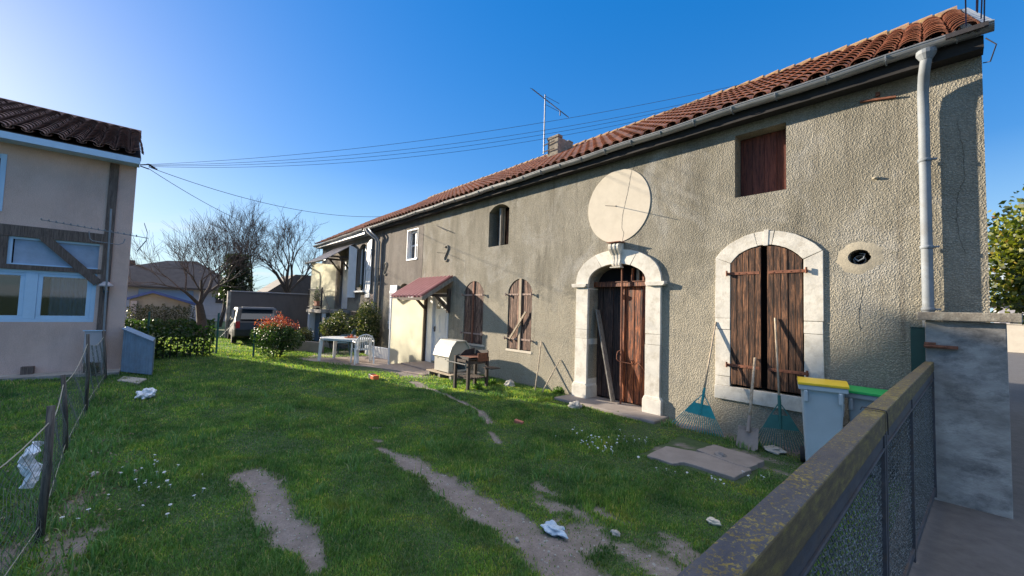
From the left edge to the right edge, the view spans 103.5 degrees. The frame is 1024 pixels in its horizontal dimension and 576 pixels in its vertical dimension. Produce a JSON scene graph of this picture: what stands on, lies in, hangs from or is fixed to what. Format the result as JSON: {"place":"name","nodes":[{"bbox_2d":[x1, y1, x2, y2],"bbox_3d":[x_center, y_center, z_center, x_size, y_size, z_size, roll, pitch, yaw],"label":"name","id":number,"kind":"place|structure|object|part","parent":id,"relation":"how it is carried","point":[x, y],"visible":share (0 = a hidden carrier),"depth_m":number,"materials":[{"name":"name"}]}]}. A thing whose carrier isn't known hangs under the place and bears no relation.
{"place":"outdoors","nodes":[
{"label":"outdoors","id":0,"kind":"place"},
{"bbox_2d":[312,287,320,308],"bbox_3d":[-8.762,0.438,18.078,0.318,1.013,0.600,4,-4,-42],"label":"flower box","id":1,"kind":"object","parent":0,"point":[315,307],"visible":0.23,"depth_m":18.00,"materials":[{"name":"metal"}]},
{"bbox_2d":[298,350,427,375],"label":"patio","id":2,"kind":"structure","parent":0,"point":[381,363],"depth_m":12.03,"materials":[{"name":"beige concrete"}]},
{"bbox_2d":[332,329,355,355],"bbox_3d":[-5.778,1.862,13.963,0.622,0.890,0.628,2,-3,-7],"label":"garden chair","id":3,"kind":"object","parent":2,"relation":"on","point":[339,342],"visible":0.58,"depth_m":14.01,"materials":[{"name":"white plastic"}]},
{"bbox_2d":[317,336,371,362],"bbox_3d":[-5.146,1.895,12.480,1.599,0.709,1.000,1,-3,15],"label":"garden table","id":4,"kind":"object","parent":2,"relation":"on","point":[334,339],"visible":0.73,"depth_m":12.25,"materials":[{"name":"white plastic"}]},
{"bbox_2d":[343,300,381,352],"bbox_3d":[-5.446,1.409,14.824,1.159,1.993,1.940,4,-4,-42],"label":"variegated shrub","id":5,"kind":"object","parent":2,"relation":"on","point":[363,323],"visible":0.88,"depth_m":14.55,"materials":[{"name":"green plant"}]},
{"bbox_2d":[350,334,374,364],"bbox_3d":[-4.446,1.801,12.043,0.628,0.890,0.622,4,-4,-32],"label":"garden chair","id":6,"kind":"object","parent":2,"relation":"on","point":[366,348],"visible":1,"depth_m":11.90,"materials":[{"name":"white plastic"}]},
{"bbox_2d":[0,375,904,575],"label":"grass","id":7,"kind":"structure","parent":0,"point":[368,505],"depth_m":3.98,"materials":[{"name":"green plant"}]},
{"bbox_2d":[0,321,928,575],"bbox_3d":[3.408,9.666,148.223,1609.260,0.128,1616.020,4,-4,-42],"label":"ground","id":8,"kind":"structure","parent":0,"point":[496,517],"depth_m":3.59,"materials":[{"name":"green plant"}]},
{"bbox_2d":[0,331,106,575],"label":"post and wire fence","id":9,"kind":"object","parent":8,"relation":"on","point":[47,469],"visible":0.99,"depth_m":2.92,"materials":[{"name":"metal"}]},
{"bbox_2d":[17,441,43,488],"bbox_3d":[-3.783,1.388,3.165,0.125,0.325,0.292,4,-4,-42],"label":"plastic bag","id":10,"kind":"object","parent":9,"relation":"hanging from","point":[22,460],"visible":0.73,"depth_m":3.12,"materials":[{"name":"white plastic"}]},
{"bbox_2d":[0,98,143,380],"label":"pink house","id":11,"kind":"structure","parent":8,"relation":"on","point":[62,167],"depth_m":9.15,"materials":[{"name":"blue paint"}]},
{"bbox_2d":[0,153,7,210],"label":"window frame","id":12,"kind":"structure","parent":11,"relation":"in","point":[3,163],"depth_m":8.52,"materials":[{"name":"white paint"}]},
{"bbox_2d":[0,268,96,321],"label":"window frame","id":13,"kind":"structure","parent":11,"relation":"in","point":[31,281],"depth_m":8.83,"materials":[{"name":"white paint"}]},
{"bbox_2d":[98,281,112,292],"bbox_3d":[-9.489,-0.022,9.424,0.260,0.275,0.260,4,-4,-42],"label":"wall lantern","id":14,"kind":"object","parent":11,"relation":"attached to","point":[103,284],"depth_m":9.40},
{"bbox_2d":[140,164,156,169],"bbox_3d":[-8.845,-2.943,9.793,0.420,0.143,0.104,2,-3,-2],"label":"cable bracket","id":15,"kind":"object","parent":11,"relation":"attached to","point":[155,168],"visible":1,"depth_m":9.78,"materials":[{"name":"metal"}]},
{"bbox_2d":[149,169,301,239],"bbox_3d":[-9.496,-2.476,15.269,0.013,0.515,11.104,2,-3,-7],"label":"overhead cable","id":16,"kind":"object","parent":15,"relation":"attached to","point":[215,208],"visible":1,"depth_m":12.25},
{"bbox_2d":[149,167,380,216],"bbox_3d":[-6.899,-2.696,12.564,0.013,0.466,6.773,0,-4,34],"label":"overhead cable","id":17,"kind":"object","parent":15,"relation":"attached to","point":[250,199],"visible":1,"depth_m":11.46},
{"bbox_2d":[150,82,750,164],"bbox_3d":[-1.624,-3.753,9.223,14.360,1.895,0.008,1,-3,5],"label":"overhead cable","id":18,"kind":"object","parent":15,"relation":"attached to","point":[457,135],"visible":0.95,"depth_m":9.17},
{"bbox_2d":[0,420,146,575],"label":"leaf litter","id":19,"kind":"object","parent":8,"relation":"on","point":[64,531],"visible":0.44,"depth_m":3.28,"materials":[{"name":"brown plant"}]},
{"bbox_2d":[82,362,99,376],"bbox_3d":[-9.290,1.800,8.902,0.302,0.358,0.318,4,-4,-42],"label":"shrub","id":20,"kind":"object","parent":8,"relation":"on","point":[91,370],"visible":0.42,"depth_m":8.89,"materials":[{"name":"green plant"}]},
{"bbox_2d":[82,330,105,372],"bbox_3d":[-9.437,1.452,9.083,0.354,1.010,0.220,4,-4,-42],"label":"meter box","id":21,"kind":"object","parent":8,"relation":"on","point":[95,337],"visible":0.54,"depth_m":9.03,"materials":[{"name":"blue paint"}]},
{"bbox_2d":[41,209,147,374],"bbox_3d":[-9.321,0.068,8.967,1.697,3.769,0.209,4,-4,-42],"label":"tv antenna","id":22,"kind":"object","parent":8,"relation":"on","point":[107,267],"visible":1,"depth_m":9.11,"materials":[{"name":"paint"}]},
{"bbox_2d":[118,376,146,384],"bbox_3d":[-8.088,1.967,8.584,1.150,0.050,0.388,1,-3,20],"label":"stone slab","id":23,"kind":"object","parent":8,"relation":"on","point":[131,379],"depth_m":8.53,"materials":[{"name":"stone"}]},
{"bbox_2d":[120,326,155,374],"bbox_3d":[-8.864,1.454,9.563,1.710,1.010,0.486,1,-3,17],"label":"metal lean to","id":24,"kind":"object","parent":8,"relation":"on","point":[138,349],"visible":1,"depth_m":9.29,"materials":[{"name":"metal"}]},
{"bbox_2d":[135,388,156,398],"bbox_3d":[-6.458,1.841,7.120,0.335,0.176,0.305,0,-4,31],"label":"plastic bag","id":25,"kind":"object","parent":8,"relation":"on","point":[144,393],"visible":1,"depth_m":7.06,"materials":[{"name":"white plastic"}]},
{"bbox_2d":[125,303,194,329],"bbox_3d":[-19.195,1.610,22.105,2.871,1.550,1.099,4,-4,-38],"label":"hedge","id":26,"kind":"object","parent":8,"relation":"on","point":[147,307],"visible":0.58,"depth_m":22.04,"materials":[{"name":"green plant"}]},
{"bbox_2d":[127,291,195,329],"bbox_3d":[-20.697,1.339,23.725,3.400,2.300,3.400,4,-4,-42],"label":"garden hut","id":27,"kind":"object","parent":8,"relation":"on","point":[157,299],"visible":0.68,"depth_m":22.50,"materials":[{"name":"beige paint"}]},
{"bbox_2d":[124,318,214,333],"bbox_3d":[-18.053,1.863,19.764,5.701,0.883,0.931,4,-4,-38],"label":"hedge","id":28,"kind":"object","parent":8,"relation":"on","point":[190,323],"visible":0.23,"depth_m":20.18,"materials":[{"name":"green plant"}]},
{"bbox_2d":[129,323,216,358],"bbox_3d":[-10.092,1.582,12.065,0.564,1.070,2.031,-1,-4,39],"label":"hedge","id":29,"kind":"object","parent":8,"relation":"on","point":[191,336],"visible":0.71,"depth_m":12.15,"materials":[{"name":"green plant"}]},
{"bbox_2d":[125,260,225,320],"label":"hip roofed house","id":30,"kind":"structure","parent":8,"relation":"on","point":[211,304],"depth_m":32.83,"materials":[{"name":"beige paint"}]},
{"bbox_2d":[215,296,222,302],"bbox_3d":[-24.509,0.983,34.362,1.200,0.600,0.090,4,-4,-42],"label":"window","id":31,"kind":"structure","parent":30,"relation":"in","point":[218,300],"depth_m":34.06,"materials":[{"name":"grey glass"}]},
{"bbox_2d":[125,304,255,356],"bbox_3d":[-12.354,1.358,14.126,4.731,1.653,7.829,4,-4,-42],"label":"wire fence","id":32,"kind":"object","parent":8,"relation":"on","point":[217,332],"visible":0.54,"depth_m":12.98,"materials":[{"name":"teal metal"}]},
{"bbox_2d":[128,208,288,335],"bbox_3d":[-15.036,-0.937,19.897,5.168,6.660,8.304,0,-3,25],"label":"bare tree","id":33,"kind":"object","parent":8,"relation":"on","point":[201,318],"visible":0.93,"depth_m":19.97,"materials":[{"name":"brown plant"}]},
{"bbox_2d":[0,336,434,419],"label":"grass","id":34,"kind":"structure","parent":8,"relation":"on","point":[175,382],"depth_m":8.80,"materials":[{"name":"green plant"}]},
{"bbox_2d":[176,216,273,326],"bbox_3d":[-19.355,-1.012,27.656,6.120,7.345,6.730,4,-4,-42],"label":"bare tree","id":35,"kind":"object","parent":8,"relation":"on","point":[223,314],"visible":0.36,"depth_m":26.75,"materials":[{"name":"brown plant"}]},
{"bbox_2d":[212,253,254,298],"bbox_3d":[-15.706,0.302,22.918,2.038,4.585,1.983,2,-3,0],"label":"evergreen tree","id":36,"kind":"object","parent":8,"relation":"on","point":[235,282],"visible":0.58,"depth_m":22.64,"materials":[{"name":"green plant"}]},
{"bbox_2d":[204,196,280,290],"bbox_3d":[-16.504,-1.644,24.644,4.080,8.443,4.271,4,-4,-42],"label":"bare tree","id":37,"kind":"object","parent":8,"relation":"on","point":[253,234],"visible":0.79,"depth_m":24.50,"materials":[{"name":"brown plant"}]},
{"bbox_2d":[227,307,278,342],"bbox_3d":[-11.578,1.598,18.055,1.700,1.526,3.918,4,-4,-38],"label":"parked car","id":38,"kind":"object","parent":8,"relation":"on","point":[244,318],"visible":0.56,"depth_m":16.60,"materials":[{"name":"grey paint"}]},
{"bbox_3d":[-10.598,1.110,16.843,1.240,0.380,0.440,4,-4,-38],"label":"rear window","id":39,"kind":"part","parent":38,"relation":"part of","materials":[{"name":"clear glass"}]},
{"bbox_2d":[224,290,309,337],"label":"concrete wall","id":40,"kind":"structure","parent":8,"relation":"on","point":[293,307],"depth_m":20.31,"materials":[{"name":"grey concrete"}]},
{"bbox_2d":[249,311,304,357],"bbox_3d":[-7.605,1.488,13.065,1.584,1.532,2.359,4,-4,-42],"label":"photinia bush","id":41,"kind":"object","parent":8,"relation":"on","point":[278,334],"visible":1,"depth_m":12.60,"materials":[{"name":"green plant"}]},
{"bbox_2d":[226,205,327,292],"bbox_3d":[-14.301,-1.252,25.563,6.324,7.883,7.168,4,-4,-42],"label":"bare tree","id":42,"kind":"object","parent":8,"relation":"on","point":[286,288],"visible":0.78,"depth_m":24.80,"materials":[{"name":"brown plant"}]},
{"bbox_2d":[257,275,310,293],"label":"shed roof house","id":43,"kind":"structure","parent":8,"relation":"on","point":[303,286],"depth_m":30.82,"materials":[{"name":"grey"}]},
{"bbox_2d":[276,341,323,352],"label":"wall","id":44,"kind":"structure","parent":8,"relation":"on","point":[309,346],"depth_m":14.45,"materials":[{"name":"concrete"}]},
{"bbox_2d":[291,327,313,341],"bbox_3d":[-7.867,1.895,15.062,0.923,0.904,1.156,4,-4,-42],"label":"shrub","id":45,"kind":"object","parent":8,"relation":"on","point":[308,336],"visible":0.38,"depth_m":15.07,"materials":[{"name":"green plant"}]},
{"bbox_2d":[318,309,349,348],"bbox_3d":[-6.828,1.603,15.589,1.033,1.601,1.802,4,-4,-42],"label":"shrub","id":46,"kind":"object","parent":8,"relation":"on","point":[331,327],"visible":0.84,"depth_m":15.43,"materials":[{"name":"green plant"}]},
{"bbox_2d":[305,206,408,349],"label":"terrace house","id":47,"kind":"structure","parent":8,"relation":"on","point":[340,273],"depth_m":17.79,"materials":[{"name":"paint"}]},
{"bbox_2d":[313,298,320,305],"bbox_3d":[-8.209,0.581,17.024,0.212,0.338,0.400,4,-4,-42],"label":"flower box","id":48,"kind":"object","parent":47,"relation":"on","point":[316,302],"visible":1,"depth_m":16.93,"materials":[{"name":"ceramic"}]},
{"bbox_2d":[314,313,330,340],"bbox_3d":[-8.780,1.812,18.761,0.780,1.250,0.030,4,-4,-42],"label":"store door","id":49,"kind":"structure","parent":47,"relation":"in","point":[317,316],"depth_m":18.58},
{"bbox_2d":[341,260,348,308],"bbox_3d":[-7.601,-0.168,18.534,0.040,2.250,1.000,4,-4,-42],"label":"door","id":50,"kind":"structure","parent":47,"relation":"in","point":[345,271],"depth_m":18.63,"materials":[{"name":"white paint"}]},
{"bbox_2d":[360,246,366,290],"bbox_3d":[-6.205,-0.829,17.076,0.050,1.900,0.900,4,-4,-42],"label":"window frame","id":51,"kind":"structure","parent":47,"relation":"in","point":[363,289],"depth_m":17.11,"materials":[{"name":"white paint"}]},
{"bbox_2d":[368,373,378,379],"bbox_3d":[-3.304,2.116,9.631,0.150,0.110,0.330,4,-4,-42],"label":"toy block","id":52,"kind":"object","parent":8,"relation":"on","point":[373,376],"depth_m":9.54,"materials":[{"name":"orange plastic"}]},
{"bbox_2d":[365,345,387,358],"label":"wall","id":53,"kind":"structure","parent":8,"relation":"on","point":[380,352],"depth_m":13.40,"materials":[{"name":"white paint"}]},
{"bbox_2d":[426,368,480,380],"bbox_3d":[-1.518,2.198,10.390,0.910,0.135,1.150,4,-4,-42],"label":"pallet","id":54,"kind":"object","parent":8,"relation":"on","point":[441,374],"visible":0.42,"depth_m":10.10,"materials":[{"name":"brown wood"}]},
{"bbox_2d":[433,338,470,372],"bbox_3d":[-1.533,1.725,10.409,0.723,0.780,0.760,4,-4,-42],"label":"dog kennel","id":55,"kind":"object","parent":54,"relation":"on","point":[445,350],"visible":0.79,"depth_m":10.18,"materials":[{"name":"plastic"}]},
{"bbox_2d":[447,348,500,389],"bbox_3d":[-0.844,1.783,8.789,0.794,0.875,0.892,4,-4,-42],"label":"barbecue","id":56,"kind":"object","parent":8,"relation":"on","point":[471,356],"visible":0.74,"depth_m":8.80,"materials":[{"name":"metal"}]},
{"bbox_2d":[473,383,483,389],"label":"weed","id":57,"kind":"object","parent":8,"relation":"on","point":[477,386],"visible":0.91,"depth_m":8.60,"materials":[{"name":"green plant"}]},
{"bbox_2d":[484,378,496,386],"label":"weed","id":58,"kind":"object","parent":8,"relation":"on","point":[492,381],"visible":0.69,"depth_m":9.10,"materials":[{"name":"green plant"}]},
{"bbox_2d":[446,374,567,401],"bbox_3d":[-0.262,2.194,8.989,1.323,0.136,3.079,4,-4,-42],"label":"weed strip","id":59,"kind":"object","parent":8,"relation":"on","point":[537,397],"visible":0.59,"depth_m":8.49,"materials":[{"name":"green plant"}]},
{"bbox_2d":[504,380,515,386],"bbox_3d":[-0.053,2.181,9.051,0.278,0.247,0.246,1,-3,17],"label":"rock","id":60,"kind":"object","parent":8,"relation":"on","point":[510,383],"visible":0.71,"depth_m":8.98,"materials":[{"name":"white stone"}]},
{"bbox_2d":[514,419,523,424],"bbox_3d":[0.104,2.078,6.239,0.147,0.084,0.080,1,-3,19],"label":"brick piece","id":61,"kind":"object","parent":8,"relation":"on","point":[518,421],"visible":0.85,"depth_m":6.21,"materials":[{"name":"brick"}]},
{"bbox_2d":[535,342,541,389],"bbox_3d":[0.573,1.719,8.825,0.032,1.061,0.412,1,-3,20],"label":"stick","id":62,"kind":"object","parent":8,"relation":"on","point":[538,365],"visible":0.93,"depth_m":8.81,"materials":[{"name":"brown wood"}]},
{"bbox_2d":[541,360,559,392],"bbox_3d":[0.813,1.875,8.512,0.441,0.729,0.029,3,-3,-19],"label":"stick","id":63,"kind":"object","parent":8,"relation":"on","point":[550,376],"visible":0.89,"depth_m":8.51,"materials":[{"name":"brown wood"}]},
{"bbox_2d":[540,520,567,538],"bbox_3d":[0.351,1.908,3.191,0.163,0.062,0.272,4,-4,-42],"label":"plastic sheet","id":64,"kind":"object","parent":8,"relation":"on","point":[552,527],"visible":1,"depth_m":3.16,"materials":[{"name":"white plastic"}]},
{"bbox_2d":[551,386,564,394],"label":"weed","id":65,"kind":"object","parent":8,"relation":"on","point":[558,390],"visible":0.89,"depth_m":8.36,"materials":[{"name":"green plant"}]},
{"bbox_2d":[568,401,581,408],"bbox_3d":[1.132,2.130,7.308,0.211,0.178,0.282,4,-4,-42],"label":"rock","id":66,"kind":"object","parent":8,"relation":"on","point":[576,404],"visible":0.74,"depth_m":7.24,"materials":[{"name":"white stone"}]},
{"bbox_2d":[610,529,619,536],"bbox_3d":[0.809,1.922,3.159,0.080,0.055,0.074,1,-3,18],"label":"rock","id":67,"kind":"object","parent":8,"relation":"on","point":[615,532],"visible":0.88,"depth_m":3.14,"materials":[{"name":"grey stone"}]},
{"bbox_2d":[363,6,996,478],"bbox_3d":[-0.300,-0.827,14.557,8.105,7.285,22.606,4,-4,-42],"label":"farmhouse","id":68,"kind":"object","parent":8,"relation":"on","point":[827,210],"visible":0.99,"depth_m":6.24,"materials":[{"name":"beige paint"}]},
{"bbox_2d":[149,116,657,167],"bbox_3d":[-2.075,-3.663,9.718,13.415,1.842,0.008,2,-3,1],"label":"overhead cable","id":69,"kind":"object","parent":68,"relation":"attached to","point":[385,159],"visible":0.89,"depth_m":9.70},
{"bbox_2d":[406,228,418,260],"bbox_3d":[-3.310,-1.475,13.905,0.320,1.070,0.770,4,-4,-42],"label":"window frame","id":70,"kind":"structure","parent":68,"relation":"in","point":[416,229],"depth_m":14.10,"materials":[{"name":"white paint"}]},
{"bbox_2d":[433,297,446,360],"bbox_3d":[-2.172,1.252,12.248,0.109,2.060,0.810,4,-4,-42],"label":"white door","id":71,"kind":"structure","parent":68,"relation":"in","point":[440,313],"depth_m":12.33,"materials":[{"name":"paint"}]},
{"bbox_2d":[177,99,704,164],"bbox_3d":[-1.795,-3.703,9.409,13.996,1.835,0.008,2,-3,3],"label":"overhead cable","id":72,"kind":"object","parent":68,"relation":"attached to","point":[438,145],"visible":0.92,"depth_m":9.38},
{"bbox_2d":[200,106,686,165],"bbox_3d":[-1.960,-3.695,9.593,13.648,1.858,0.008,2,-3,2],"label":"overhead cable","id":73,"kind":"object","parent":68,"relation":"attached to","point":[438,149],"visible":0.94,"depth_m":9.56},
{"bbox_2d":[509,311,526,338],"bbox_3d":[0.132,0.892,9.596,0.031,0.694,0.568,5,-4,-43],"label":"batten","id":74,"kind":"object","parent":68,"relation":"attached to","point":[518,323],"visible":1,"depth_m":9.58,"materials":[{"name":"brown wood"}]},
{"bbox_2d":[531,88,568,153],"bbox_3d":[1.072,-4.910,11.638,1.145,2.011,0.505,1,-3,15],"label":"tv antenna","id":75,"kind":"object","parent":68,"relation":"attached to","point":[544,114],"visible":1,"depth_m":11.76,"materials":[{"name":"metal"}]},
{"bbox_2d":[595,309,614,401],"bbox_3d":[1.820,1.292,7.894,0.126,1.737,0.582,3,-3,-25],"label":"loose board","id":76,"kind":"object","parent":68,"relation":"on","point":[605,358],"visible":1,"depth_m":7.86,"materials":[{"name":"grey wood"}]},
{"bbox_2d":[596,287,620,399],"bbox_3d":[1.969,1.080,8.050,0.055,2.190,0.609,4,-4,-42],"label":"door","id":77,"kind":"structure","parent":68,"relation":"in","point":[609,298],"depth_m":8.05,"materials":[{"name":"brown wood"}]},
{"bbox_2d":[621,286,646,404],"bbox_3d":[2.332,1.065,7.553,0.069,2.190,0.638,4,-4,-42],"label":"door","id":78,"kind":"structure","parent":68,"relation":"in","point":[633,311],"depth_m":7.59,"materials":[{"name":"red wood"}]},
{"bbox_2d":[965,0,966,25],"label":"overhead cable","id":79,"kind":"object","parent":68,"relation":"attached to","point":[965,13],"visible":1,"depth_m":4.00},
{"bbox_2d":[980,0,982,18],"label":"overhead cable","id":80,"kind":"object","parent":68,"relation":"attached to","point":[981,9],"visible":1,"depth_m":3.94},
{"bbox_2d":[983,0,984,21],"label":"overhead cable","id":81,"kind":"object","parent":68,"relation":"attached to","point":[984,12],"visible":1,"depth_m":3.95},
{"bbox_2d":[672,322,723,436],"bbox_3d":[2.795,1.347,6.104,0.691,1.684,0.349,1,-3,7],"label":"leaf rake","id":82,"kind":"object","parent":8,"relation":"on","point":[699,409],"visible":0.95,"depth_m":6.06,"materials":[{"name":"plastic"}]},
{"bbox_2d":[647,446,751,480],"bbox_3d":[2.227,2.094,4.814,0.706,0.070,1.015,4,-4,-42],"label":"stone slab","id":83,"kind":"object","parent":8,"relation":"on","point":[673,456],"depth_m":4.76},
{"bbox_2d":[706,517,720,525],"bbox_3d":[1.705,1.973,3.407,0.121,0.059,0.085,0,-4,33],"label":"rock","id":84,"kind":"object","parent":8,"relation":"on","point":[713,521],"visible":0.98,"depth_m":3.38,"materials":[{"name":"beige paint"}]},
{"bbox_2d":[714,451,726,456],"bbox_3d":[2.569,2.075,4.990,0.124,0.111,0.149,4,-4,-42],"label":"rock","id":85,"kind":"object","parent":8,"relation":"on","point":[719,453],"visible":0.77,"depth_m":4.96,"materials":[{"name":"stone"}]},
{"bbox_2d":[697,444,763,470],"bbox_3d":[2.711,2.115,5.018,0.488,0.080,0.680,4,-4,-31],"label":"stone slab","id":86,"kind":"object","parent":8,"relation":"on","point":[738,458],"depth_m":4.93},
{"bbox_2d":[736,357,758,450],"bbox_3d":[3.329,1.586,5.561,0.582,1.208,0.262,4,-4,-42],"label":"shovel","id":87,"kind":"object","parent":8,"relation":"on","point":[748,434],"visible":0.96,"depth_m":5.45,"materials":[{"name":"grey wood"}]},
{"bbox_2d":[762,445,786,454],"bbox_3d":[3.430,2.120,5.272,0.210,0.105,0.294,4,-4,-42],"label":"rock","id":88,"kind":"object","parent":8,"relation":"on","point":[774,449],"visible":0.98,"depth_m":5.22,"materials":[{"name":"white stone"}]},
{"bbox_2d":[758,318,803,451],"bbox_3d":[3.639,1.280,5.465,0.686,1.746,0.334,0,-3,30],"label":"leaf rake","id":89,"kind":"object","parent":8,"relation":"on","point":[780,421],"visible":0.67,"depth_m":5.37,"materials":[{"name":"plastic"}]},
{"bbox_2d":[797,376,848,461],"bbox_3d":[3.669,1.600,4.783,0.464,1.049,0.591,0,-4,34],"label":"wheeled bin","id":90,"kind":"object","parent":8,"relation":"on","point":[823,405],"visible":0.8,"depth_m":4.62,"materials":[{"name":"plastic"}]},
{"bbox_2d":[844,385,897,479],"bbox_3d":[4.104,1.633,4.596,0.537,0.989,0.416,4,-4,-38],"label":"wheeled bin","id":91,"kind":"object","parent":8,"relation":"on","point":[858,397],"visible":0.3,"depth_m":4.52,"materials":[{"name":"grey plastic"}]},
{"bbox_2d":[987,184,1023,324],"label":"magnolia tree","id":92,"kind":"object","parent":8,"relation":"on","point":[1005,246],"visible":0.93,"depth_m":9.99,"materials":[{"name":"green plant"}]},
{"bbox_2d":[991,304,1023,324],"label":"street house","id":93,"kind":"structure","parent":8,"relation":"on","point":[1004,310],"depth_m":30.78,"materials":[{"name":"white"}]},
{"bbox_2d":[1007,324,1023,352],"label":"boundary wall","id":94,"kind":"structure","parent":8,"relation":"on","point":[1015,337],"depth_m":25.35,"materials":[{"name":"beige paint"}]},
{"bbox_2d":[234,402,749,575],"bbox_3d":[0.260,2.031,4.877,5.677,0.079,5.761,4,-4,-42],"label":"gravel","id":95,"kind":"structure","parent":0,"point":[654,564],"depth_m":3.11,"materials":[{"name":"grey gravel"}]},
{"bbox_2d":[0,0,1023,322],"label":"sky","id":96,"kind":"structure","parent":0,"point":[211,81],"materials":[{"name":"blue"}]},
{"bbox_2d":[877,352,1023,575],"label":"road","id":97,"kind":"structure","parent":0,"point":[956,540],"depth_m":3.37,"materials":[{"name":"concrete"}]},
{"bbox_2d":[677,410,887,575],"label":"gate","id":98,"kind":"structure","parent":97,"relation":"on","point":[789,526],"depth_m":1.27,"materials":[{"name":"metal"}]},
{"bbox_2d":[864,361,936,575],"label":"gate","id":99,"kind":"structure","parent":97,"relation":"on","point":[899,401],"depth_m":2.87,"materials":[{"name":"metal"}]},
{"bbox_2d":[860,407,888,434],"bbox_3d":[1.998,0.731,2.225,0.119,0.135,0.019,0,-4,35],"label":"binding wire","id":100,"kind":"object","parent":99,"relation":"attached to","point":[880,410],"visible":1,"depth_m":2.19,"materials":[{"name":"metal"}]},
{"bbox_2d":[916,312,1022,518],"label":"gate pier","id":101,"kind":"structure","parent":97,"relation":"on","point":[968,357],"depth_m":3.85,"materials":[{"name":"concrete"}]},
{"bbox_2d":[910,327,925,371],"bbox_3d":[4.421,0.725,4.383,0.110,0.600,0.130,4,-4,-42],"label":"letter box","id":102,"kind":"object","parent":101,"relation":"attached to","point":[917,340],"visible":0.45,"depth_m":4.36,"materials":[{"name":"green metal"}]}
]}

